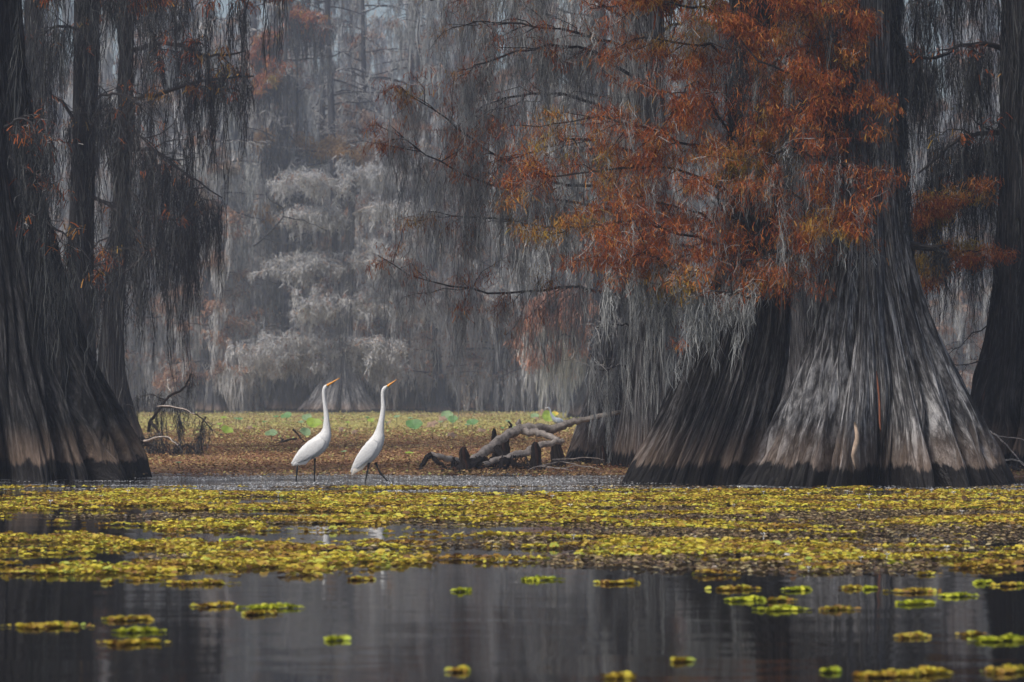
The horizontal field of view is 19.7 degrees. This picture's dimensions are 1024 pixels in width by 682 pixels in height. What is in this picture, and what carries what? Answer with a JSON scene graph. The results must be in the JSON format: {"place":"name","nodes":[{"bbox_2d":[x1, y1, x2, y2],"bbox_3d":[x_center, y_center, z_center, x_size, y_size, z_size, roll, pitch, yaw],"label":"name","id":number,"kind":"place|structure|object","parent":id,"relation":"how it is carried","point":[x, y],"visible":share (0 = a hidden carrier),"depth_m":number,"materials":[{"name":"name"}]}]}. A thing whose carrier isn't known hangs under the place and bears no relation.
{"place":"outdoors","nodes":[
{"label":"outdoors","id":0,"kind":"place"},
{"bbox_2d":[253,195,332,253],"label":"dead forked branch","id":1,"kind":"object","parent":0,"point":[269,232],"visible":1,"depth_m":70.05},
{"bbox_2d":[134,406,537,411],"bbox_3d":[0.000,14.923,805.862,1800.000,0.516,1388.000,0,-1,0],"label":"forest floor","id":2,"kind":"structure","parent":0,"point":[265,407],"depth_m":115.84,"materials":[{"name":"soil"}]},
{"bbox_2d":[44,0,73,212],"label":"bald cypress","id":3,"kind":"object","parent":2,"relation":"on","point":[67,12],"visible":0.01,"depth_m":145.10,"materials":[{"name":"grey plant"}]},
{"bbox_2d":[46,39,72,211],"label":"bald cypress","id":4,"kind":"object","parent":2,"relation":"on","point":[61,113],"visible":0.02,"depth_m":132.78,"materials":[{"name":"grey plant"}]},
{"bbox_2d":[44,34,100,315],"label":"bald cypress","id":5,"kind":"object","parent":2,"relation":"on","point":[63,214],"visible":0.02,"depth_m":116.89,"materials":[{"name":"grey plant"}]},
{"bbox_2d":[50,170,100,340],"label":"bald cypress","id":6,"kind":"object","parent":2,"relation":"on","point":[68,205],"visible":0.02,"depth_m":113.81,"materials":[{"name":"grey plant"}]},
{"bbox_2d":[96,146,137,379],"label":"bald cypress","id":7,"kind":"object","parent":2,"relation":"on","point":[109,198],"visible":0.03,"depth_m":117.52,"materials":[{"name":"grey plant"}]},
{"bbox_2d":[124,57,202,411],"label":"bald cypress","id":8,"kind":"object","parent":2,"relation":"on","point":[165,354],"visible":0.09,"depth_m":112.58,"materials":[{"name":"grey plant"}]},
{"bbox_2d":[133,0,198,405],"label":"bald cypress","id":9,"kind":"object","parent":2,"relation":"on","point":[194,2],"visible":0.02,"depth_m":135.64,"materials":[{"name":"grey plant"}]},
{"bbox_2d":[134,0,202,408],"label":"bald cypress","id":10,"kind":"object","parent":2,"relation":"on","point":[169,84],"visible":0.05,"depth_m":116.50,"materials":[{"name":"grey plant"}]},
{"bbox_2d":[158,0,292,411],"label":"bald cypress","id":11,"kind":"object","parent":2,"relation":"on","point":[248,134],"visible":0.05,"depth_m":112.04,"materials":[{"name":"grey plant"}]},
{"bbox_2d":[187,48,274,409],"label":"bald cypress","id":12,"kind":"object","parent":2,"relation":"on","point":[257,335],"visible":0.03,"depth_m":116.53,"materials":[{"name":"grey plant"}]},
{"bbox_2d":[182,0,308,407],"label":"bald cypress","id":13,"kind":"object","parent":2,"relation":"on","point":[254,31],"visible":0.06,"depth_m":117.56,"materials":[{"name":"grey plant"}]},
{"bbox_2d":[233,0,288,405],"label":"bald cypress","id":14,"kind":"object","parent":2,"relation":"on","point":[250,18],"visible":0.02,"depth_m":132.62,"materials":[{"name":"grey plant"}]},
{"bbox_2d":[238,9,346,387],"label":"bald cypress","id":15,"kind":"object","parent":2,"relation":"on","point":[307,84],"visible":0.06,"depth_m":124.45,"materials":[{"name":"grey plant"}]},
{"bbox_2d":[290,153,334,398],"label":"bald cypress","id":16,"kind":"object","parent":2,"relation":"on","point":[306,389],"visible":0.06,"depth_m":117.79,"materials":[{"name":"grey plant"}]},
{"bbox_2d":[258,0,399,328],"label":"bald cypress","id":17,"kind":"object","parent":2,"relation":"on","point":[331,125],"visible":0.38,"depth_m":114.48,"materials":[{"name":"grey plant"}]},
{"bbox_2d":[324,41,350,289],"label":"bald cypress","id":18,"kind":"object","parent":2,"relation":"on","point":[337,85],"visible":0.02,"depth_m":133.74,"materials":[{"name":"grey plant"}]},
{"bbox_2d":[288,0,396,396],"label":"bald cypress","id":19,"kind":"object","parent":2,"relation":"on","point":[322,112],"visible":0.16,"depth_m":118.45,"materials":[{"name":"grey plant"}]},
{"bbox_2d":[308,0,387,392],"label":"bald cypress","id":20,"kind":"object","parent":2,"relation":"on","point":[354,42],"visible":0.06,"depth_m":124.91,"materials":[{"name":"grey plant"}]},
{"bbox_2d":[291,0,417,399],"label":"bald cypress","id":21,"kind":"object","parent":2,"relation":"on","point":[362,50],"visible":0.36,"depth_m":119.57,"materials":[{"name":"grey plant"}]},
{"bbox_2d":[305,95,423,403],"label":"bald cypress","id":22,"kind":"object","parent":2,"relation":"on","point":[364,116],"visible":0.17,"depth_m":117.34,"materials":[{"name":"grey plant"}]},
{"bbox_2d":[335,10,395,319],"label":"bald cypress","id":23,"kind":"object","parent":2,"relation":"on","point":[376,25],"visible":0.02,"depth_m":144.49,"materials":[{"name":"grey plant"}]},
{"bbox_2d":[379,0,426,328],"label":"bald cypress","id":24,"kind":"object","parent":2,"relation":"on","point":[405,55],"visible":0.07,"depth_m":132.65,"materials":[{"name":"grey plant"}]},
{"bbox_2d":[343,0,478,408],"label":"bald cypress","id":25,"kind":"object","parent":2,"relation":"on","point":[412,67],"visible":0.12,"depth_m":115.50,"materials":[{"name":"grey plant"}]},
{"bbox_2d":[377,118,447,407],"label":"bald cypress","id":26,"kind":"object","parent":2,"relation":"on","point":[446,392],"visible":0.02,"depth_m":116.42,"materials":[{"name":"grey plant"}]},
{"bbox_2d":[371,0,458,406],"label":"bald cypress","id":27,"kind":"object","parent":2,"relation":"on","point":[394,11],"visible":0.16,"depth_m":121.38,"materials":[{"name":"grey plant"}]},
{"bbox_2d":[385,0,463,406],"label":"bald cypress","id":28,"kind":"object","parent":2,"relation":"on","point":[452,402],"visible":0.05,"depth_m":122.14,"materials":[{"name":"grey plant"}]},
{"bbox_2d":[442,0,509,407],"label":"bald cypress","id":29,"kind":"object","parent":2,"relation":"on","point":[467,52],"visible":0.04,"depth_m":117.98,"materials":[{"name":"grey plant"}]},
{"bbox_2d":[475,0,573,411],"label":"bald cypress","id":30,"kind":"object","parent":2,"relation":"on","point":[525,406],"visible":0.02,"depth_m":113.05,"materials":[{"name":"grey plant"}]},
{"bbox_2d":[503,0,565,279],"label":"bald cypress","id":31,"kind":"object","parent":2,"relation":"on","point":[555,6],"visible":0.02,"depth_m":132.47,"materials":[{"name":"grey plant"}]},
{"bbox_2d":[553,16,608,409],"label":"bald cypress","id":32,"kind":"object","parent":2,"relation":"on","point":[574,393],"visible":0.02,"depth_m":113.15,"materials":[{"name":"grey plant"}]},
{"bbox_2d":[678,0,726,279],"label":"bald cypress","id":33,"kind":"object","parent":2,"relation":"on","point":[722,201],"visible":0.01,"depth_m":113.17,"materials":[{"name":"grey plant"}]},
{"bbox_2d":[906,120,957,327],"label":"bald cypress","id":34,"kind":"object","parent":2,"relation":"on","point":[925,160],"visible":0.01,"depth_m":114.28,"materials":[{"name":"grey plant"}]},
{"bbox_2d":[908,100,973,368],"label":"bald cypress","id":35,"kind":"object","parent":2,"relation":"on","point":[943,128],"visible":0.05,"depth_m":120.95,"materials":[{"name":"grey plant"}]},
{"bbox_2d":[927,108,992,393],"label":"bald cypress","id":36,"kind":"object","parent":2,"relation":"on","point":[962,120],"visible":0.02,"depth_m":118.04,"materials":[{"name":"grey plant"}]},
{"bbox_2d":[934,0,994,172],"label":"bald cypress","id":37,"kind":"object","parent":2,"relation":"on","point":[947,118],"visible":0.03,"depth_m":159.78,"materials":[{"name":"grey plant"}]},
{"bbox_2d":[936,65,998,391],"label":"bald cypress","id":38,"kind":"object","parent":2,"relation":"on","point":[989,124],"visible":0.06,"depth_m":112.21,"materials":[{"name":"grey plant"}]},
{"bbox_2d":[944,0,1000,302],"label":"bald cypress","id":39,"kind":"object","parent":2,"relation":"on","point":[969,30],"visible":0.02,"depth_m":134.91,"materials":[{"name":"grey plant"}]},
{"bbox_2d":[22,0,1000,387],"label":"sky","id":40,"kind":"structure","parent":0,"point":[378,9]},
{"bbox_2d":[0,422,1023,681],"bbox_3d":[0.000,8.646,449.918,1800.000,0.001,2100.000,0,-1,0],"label":"water","id":41,"kind":"structure","parent":0,"point":[422,622],"depth_m":9.95,"materials":[{"name":"black liquid"}]},
{"bbox_2d":[23,0,48,195],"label":"bald cypress","id":42,"kind":"object","parent":41,"relation":"in","point":[31,15],"visible":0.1,"depth_m":43.96,"materials":[{"name":"grey plant"}]},
{"bbox_2d":[0,621,94,628],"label":"floating fern clump","id":43,"kind":"object","parent":41,"relation":"on","point":[68,624],"visible":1,"depth_m":9.30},
{"bbox_2d":[48,2,153,383],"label":"bald cypress","id":44,"kind":"object","parent":41,"relation":"in","point":[103,72],"visible":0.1,"depth_m":106.76,"materials":[{"name":"grey plant"}]},
{"bbox_2d":[24,0,191,406],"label":"bald cypress","id":45,"kind":"object","parent":41,"relation":"in","point":[88,125],"visible":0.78,"depth_m":34.53,"materials":[{"name":"grey plant"}]},
{"bbox_2d":[0,0,248,481],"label":"bald cypress","id":46,"kind":"object","parent":41,"relation":"in","point":[63,417],"visible":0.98,"depth_m":24.99,"materials":[{"name":"grey plant"}]},
{"bbox_2d":[101,615,153,620],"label":"floating fern clump","id":47,"kind":"object","parent":41,"relation":"on","point":[129,617],"visible":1,"depth_m":9.60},
{"bbox_2d":[96,637,170,645],"bbox_3d":[-1.117,0.888,8.712,0.215,0.020,0.116,0,-1,-21],"label":"floating fern clump","id":48,"kind":"object","parent":41,"relation":"on","point":[136,641],"visible":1,"depth_m":8.69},
{"bbox_2d":[111,626,166,632],"bbox_3d":[-1.158,0.893,9.141,0.173,0.023,0.090,0,-1,-12],"label":"floating fern clump","id":49,"kind":"object","parent":41,"relation":"on","point":[136,629],"visible":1,"depth_m":9.12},
{"bbox_2d":[104,156,189,412],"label":"bald cypress","id":50,"kind":"object","parent":41,"relation":"in","point":[144,372],"visible":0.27,"depth_m":107.84,"materials":[{"name":"grey plant"}]},
{"bbox_2d":[122,364,215,456],"bbox_3d":[-4.072,1.098,34.307,0.828,1.687,1.779,1,-1,-43],"label":"brush pile","id":51,"kind":"object","parent":41,"relation":"in","point":[153,449],"visible":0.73,"depth_m":34.18,"materials":[{"name":"brown wood"}]},
{"bbox_2d":[62,0,292,446],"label":"bald cypress","id":52,"kind":"object","parent":41,"relation":"in","point":[184,257],"visible":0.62,"depth_m":38.18,"materials":[{"name":"grey plant"}]},
{"bbox_2d":[159,577,240,584],"bbox_3d":[-1.209,0.933,11.451,0.316,0.029,0.158,0,-1,-10],"label":"floating fern clump","id":53,"kind":"object","parent":41,"relation":"on","point":[199,581],"visible":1,"depth_m":11.43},
{"bbox_2d":[148,86,266,412],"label":"bald cypress","id":54,"kind":"object","parent":41,"relation":"in","point":[166,382],"visible":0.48,"depth_m":104.70,"materials":[{"name":"grey plant"}]},
{"bbox_2d":[147,18,277,411],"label":"bald cypress","id":55,"kind":"object","parent":41,"relation":"in","point":[233,136],"visible":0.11,"depth_m":108.11,"materials":[{"name":"grey plant"}]},
{"bbox_2d":[158,128,268,413],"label":"bald cypress","id":56,"kind":"object","parent":41,"relation":"in","point":[219,342],"visible":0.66,"depth_m":103.84,"materials":[{"name":"grey plant"}]},
{"bbox_2d":[190,601,237,606],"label":"floating fern clump","id":57,"kind":"object","parent":41,"relation":"on","point":[216,604],"visible":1,"depth_m":10.22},
{"bbox_2d":[236,602,303,608],"bbox_3d":[-0.827,0.910,10.138,0.235,0.022,0.110,0,-1,-15],"label":"floating fern clump","id":58,"kind":"object","parent":41,"relation":"on","point":[269,606],"visible":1,"depth_m":10.13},
{"bbox_2d":[225,49,340,411],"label":"bald cypress","id":59,"kind":"object","parent":41,"relation":"in","point":[258,256],"visible":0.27,"depth_m":111.25,"materials":[{"name":"grey plant"}]},
{"bbox_2d":[235,0,344,411],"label":"bald cypress","id":60,"kind":"object","parent":41,"relation":"in","point":[304,31],"visible":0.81,"depth_m":108.98,"materials":[{"name":"grey plant"}]},
{"bbox_2d":[246,49,372,408],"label":"bald cypress","id":61,"kind":"object","parent":41,"relation":"in","point":[331,147],"visible":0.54,"depth_m":110.80,"materials":[{"name":"grey plant"}]},
{"bbox_2d":[291,378,338,480],"bbox_3d":[-1.663,0.758,24.894,0.433,0.902,0.148,0,-1,0],"label":"great egret","id":62,"kind":"object","parent":41,"relation":"in","point":[313,448],"visible":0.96,"depth_m":24.86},
{"bbox_2d":[222,156,442,413],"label":"bald cypress","id":63,"kind":"object","parent":41,"relation":"in","point":[345,359],"visible":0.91,"depth_m":102.48,"materials":[{"name":"grey plant"}]},
{"bbox_2d":[351,379,396,481],"bbox_3d":[-1.143,0.753,24.425,0.386,0.874,0.140,0,-1,0],"label":"great egret","id":64,"kind":"object","parent":41,"relation":"in","point":[369,452],"visible":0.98,"depth_m":24.39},
{"bbox_2d":[332,111,426,411],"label":"bald cypress","id":65,"kind":"object","parent":41,"relation":"in","point":[362,327],"visible":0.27,"depth_m":109.87,"materials":[{"name":"grey plant"}]},
{"bbox_2d":[354,0,463,411],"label":"bald cypress","id":66,"kind":"object","parent":41,"relation":"in","point":[411,401],"visible":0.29,"depth_m":111.40,"materials":[{"name":"grey plant"}]},
{"bbox_2d":[360,102,495,412],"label":"bald cypress","id":67,"kind":"object","parent":41,"relation":"in","point":[438,402],"visible":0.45,"depth_m":106.08,"materials":[{"name":"grey plant"}]},
{"bbox_2d":[455,447,471,472],"bbox_3d":[-0.451,1.135,27.244,0.160,0.319,0.155,0,-1,0],"label":"cypress knee","id":68,"kind":"object","parent":41,"relation":"in","point":[464,460],"visible":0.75,"depth_m":27.20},
{"bbox_2d":[406,50,547,411],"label":"bald cypress","id":69,"kind":"object","parent":41,"relation":"in","point":[469,404],"visible":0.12,"depth_m":111.25,"materials":[{"name":"grey plant"}]},
{"bbox_2d":[410,66,561,412],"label":"bald cypress","id":70,"kind":"object","parent":41,"relation":"in","point":[483,355],"visible":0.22,"depth_m":107.79,"materials":[{"name":"grey plant"}]},
{"bbox_2d":[452,126,545,412],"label":"bald cypress","id":71,"kind":"object","parent":41,"relation":"in","point":[502,388],"visible":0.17,"depth_m":107.50,"materials":[{"name":"grey plant"}]},
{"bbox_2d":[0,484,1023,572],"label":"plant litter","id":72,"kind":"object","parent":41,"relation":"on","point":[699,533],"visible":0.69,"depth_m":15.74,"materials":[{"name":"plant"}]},
{"bbox_2d":[0,484,1023,574],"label":"floating fern","id":73,"kind":"object","parent":41,"relation":"on","point":[301,559],"visible":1,"depth_m":16.73,"materials":[{"name":"plant"}]},
{"bbox_2d":[0,472,1023,492],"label":"wet litter","id":74,"kind":"object","parent":41,"relation":"on","point":[423,477],"visible":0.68,"depth_m":24.30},
{"bbox_2d":[419,410,620,471],"bbox_3d":[0.097,0.971,28.231,1.100,0.622,2.416,-1,-1,36],"label":"fallen log","id":75,"kind":"object","parent":41,"relation":"on","point":[479,458],"visible":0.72,"depth_m":28.27,"materials":[{"name":"grey wood"}]},
{"bbox_2d":[529,442,542,467],"bbox_3d":[0.224,1.113,27.884,0.154,0.327,0.161,1,-1,-39],"label":"cypress knee","id":76,"kind":"object","parent":41,"relation":"in","point":[535,459],"visible":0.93,"depth_m":27.85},
{"bbox_2d":[345,0,730,465],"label":"bald cypress","id":77,"kind":"object","parent":41,"relation":"in","point":[604,392],"visible":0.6,"depth_m":28.79,"materials":[{"name":"grey plant"}]},
{"bbox_2d":[491,86,592,412],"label":"bald cypress","id":78,"kind":"object","parent":41,"relation":"in","point":[553,400],"visible":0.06,"depth_m":105.66,"materials":[{"name":"grey plant"}]},
{"bbox_2d":[550,444,565,467],"bbox_3d":[0.456,1.167,28.888,0.201,0.401,0.205,0,-1,0],"label":"cypress knee","id":79,"kind":"object","parent":41,"relation":"in","point":[556,451],"visible":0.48,"depth_m":28.84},
{"bbox_2d":[528,449,607,470],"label":"brush twigs","id":80,"kind":"object","parent":41,"relation":"on","point":[548,466],"visible":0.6,"depth_m":27.89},
{"bbox_2d":[138,412,1023,476],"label":"floating plant mat","id":81,"kind":"object","parent":41,"relation":"on","point":[376,423],"visible":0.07,"depth_m":37.07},
{"bbox_2d":[137,409,578,440],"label":"distant pond plants","id":82,"kind":"object","parent":81,"relation":"on","point":[270,413],"visible":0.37,"depth_m":73.65,"materials":[{"name":"green plant"}]},
{"bbox_2d":[141,425,1023,476],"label":"brown floating fern","id":83,"kind":"object","parent":81,"relation":"on","point":[228,448],"visible":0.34,"depth_m":35.25,"materials":[{"name":"plant"}]},
{"bbox_2d":[501,0,677,417],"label":"bald cypress","id":84,"kind":"object","parent":41,"relation":"in","point":[575,409],"visible":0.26,"depth_m":79.77,"materials":[{"name":"grey plant"}]},
{"bbox_2d":[593,445,607,467],"bbox_3d":[0.846,1.146,28.582,0.170,0.278,0.177,0,-1,0],"label":"cypress knee","id":85,"kind":"object","parent":41,"relation":"in","point":[600,449],"visible":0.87,"depth_m":28.55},
{"bbox_2d":[593,578,640,583],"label":"floating fern clump","id":86,"kind":"object","parent":41,"relation":"on","point":[631,580],"visible":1,"depth_m":11.45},
{"bbox_2d":[599,671,636,678],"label":"floating fern clump","id":87,"kind":"object","parent":41,"relation":"on","point":[625,675],"visible":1,"depth_m":7.65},
{"bbox_2d":[610,5,676,468],"bbox_3d":[1.302,-5.140,28.702,0.763,13.233,0.630,0,-1,0],"label":"bald cypress","id":88,"kind":"object","parent":41,"relation":"in","point":[645,387],"visible":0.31,"depth_m":28.47,"materials":[{"name":"grey plant"}]},
{"bbox_2d":[668,0,718,356],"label":"bald cypress","id":89,"kind":"object","parent":41,"relation":"in","point":[701,204],"visible":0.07,"depth_m":105.66,"materials":[{"name":"grey plant"}]},
{"bbox_2d":[705,584,760,589],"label":"floating fern clump","id":90,"kind":"object","parent":41,"relation":"on","point":[736,587],"visible":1,"depth_m":11.11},
{"bbox_2d":[478,0,1010,484],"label":"bald cypress","id":91,"kind":"object","parent":41,"relation":"in","point":[720,404],"visible":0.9,"depth_m":23.82,"materials":[{"name":"brown plant"}]},
{"bbox_2d":[724,595,765,600],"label":"floating fern clump","id":92,"kind":"object","parent":41,"relation":"on","point":[749,598],"visible":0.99,"depth_m":10.49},
{"bbox_2d":[751,605,811,610],"bbox_3d":[0.921,0.909,10.051,0.187,0.021,0.104,0,-1,-21],"label":"floating fern clump","id":93,"kind":"object","parent":41,"relation":"on","point":[779,608],"visible":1,"depth_m":10.04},
{"bbox_2d":[780,0,830,401],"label":"bald cypress","id":94,"kind":"object","parent":41,"relation":"in","point":[800,325],"visible":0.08,"depth_m":28.87,"materials":[{"name":"grey plant"}]},
{"bbox_2d":[819,604,859,610],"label":"floating fern clump","id":95,"kind":"object","parent":41,"relation":"on","point":[835,607],"visible":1,"depth_m":10.06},
{"bbox_2d":[686,0,1020,488],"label":"bald cypress","id":96,"kind":"object","parent":41,"relation":"in","point":[876,393],"visible":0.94,"depth_m":23.25,"materials":[{"name":"grey plant"}]},
{"bbox_2d":[851,669,915,677],"bbox_3d":[0.973,0.869,7.708,0.177,0.020,0.112,0,-1,-18],"label":"floating fern clump","id":97,"kind":"object","parent":41,"relation":"on","point":[885,674],"visible":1,"depth_m":7.70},
{"bbox_2d":[883,587,941,592],"bbox_3d":[1.483,0.926,10.965,0.214,0.020,0.130,0,-1,-16],"label":"floating fern clump","id":98,"kind":"object","parent":41,"relation":"on","point":[910,590],"visible":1,"depth_m":10.95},
{"bbox_2d":[894,631,931,637],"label":"floating fern clump","id":99,"kind":"object","parent":41,"relation":"on","point":[910,634],"visible":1,"depth_m":8.93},
{"bbox_2d":[895,599,935,604],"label":"floating fern clump","id":100,"kind":"object","parent":41,"relation":"on","point":[912,602],"visible":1,"depth_m":10.34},
{"bbox_2d":[902,666,953,675],"bbox_3d":[1.083,0.868,7.773,0.146,0.024,0.091,0,-1,-20],"label":"floating fern clump","id":101,"kind":"object","parent":41,"relation":"on","point":[923,670],"visible":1,"depth_m":7.76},
{"bbox_2d":[928,197,985,389],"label":"bald cypress","id":102,"kind":"object","parent":41,"relation":"in","point":[963,347],"visible":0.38,"depth_m":105.88,"materials":[{"name":"grey plant"}]},
{"bbox_2d":[900,0,1023,467],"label":"bald cypress","id":103,"kind":"object","parent":41,"relation":"in","point":[997,392],"visible":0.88,"depth_m":28.28,"materials":[{"name":"grey plant"}]},
{"bbox_2d":[951,233,993,393],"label":"bald cypress","id":104,"kind":"object","parent":41,"relation":"in","point":[984,320],"visible":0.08,"depth_m":106.63,"materials":[{"name":"grey plant"}]},
{"bbox_2d":[954,35,999,371],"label":"bald cypress","id":105,"kind":"object","parent":41,"relation":"in","point":[988,253],"depth_m":111.86,"materials":[{"name":"grey plant"}]},
{"bbox_2d":[967,633,1023,641],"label":"floating fern clump","id":106,"kind":"object","parent":41,"relation":"on","point":[1010,636],"visible":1,"depth_m":8.79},
{"bbox_2d":[980,664,1023,673],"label":"floating fern clump","id":107,"kind":"object","parent":41,"relation":"on","point":[1002,670],"visible":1,"depth_m":7.81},
{"bbox_2d":[989,429,1023,469],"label":"leaning dead branch","id":108,"kind":"object","parent":41,"relation":"on","point":[1008,459],"visible":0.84,"depth_m":26.18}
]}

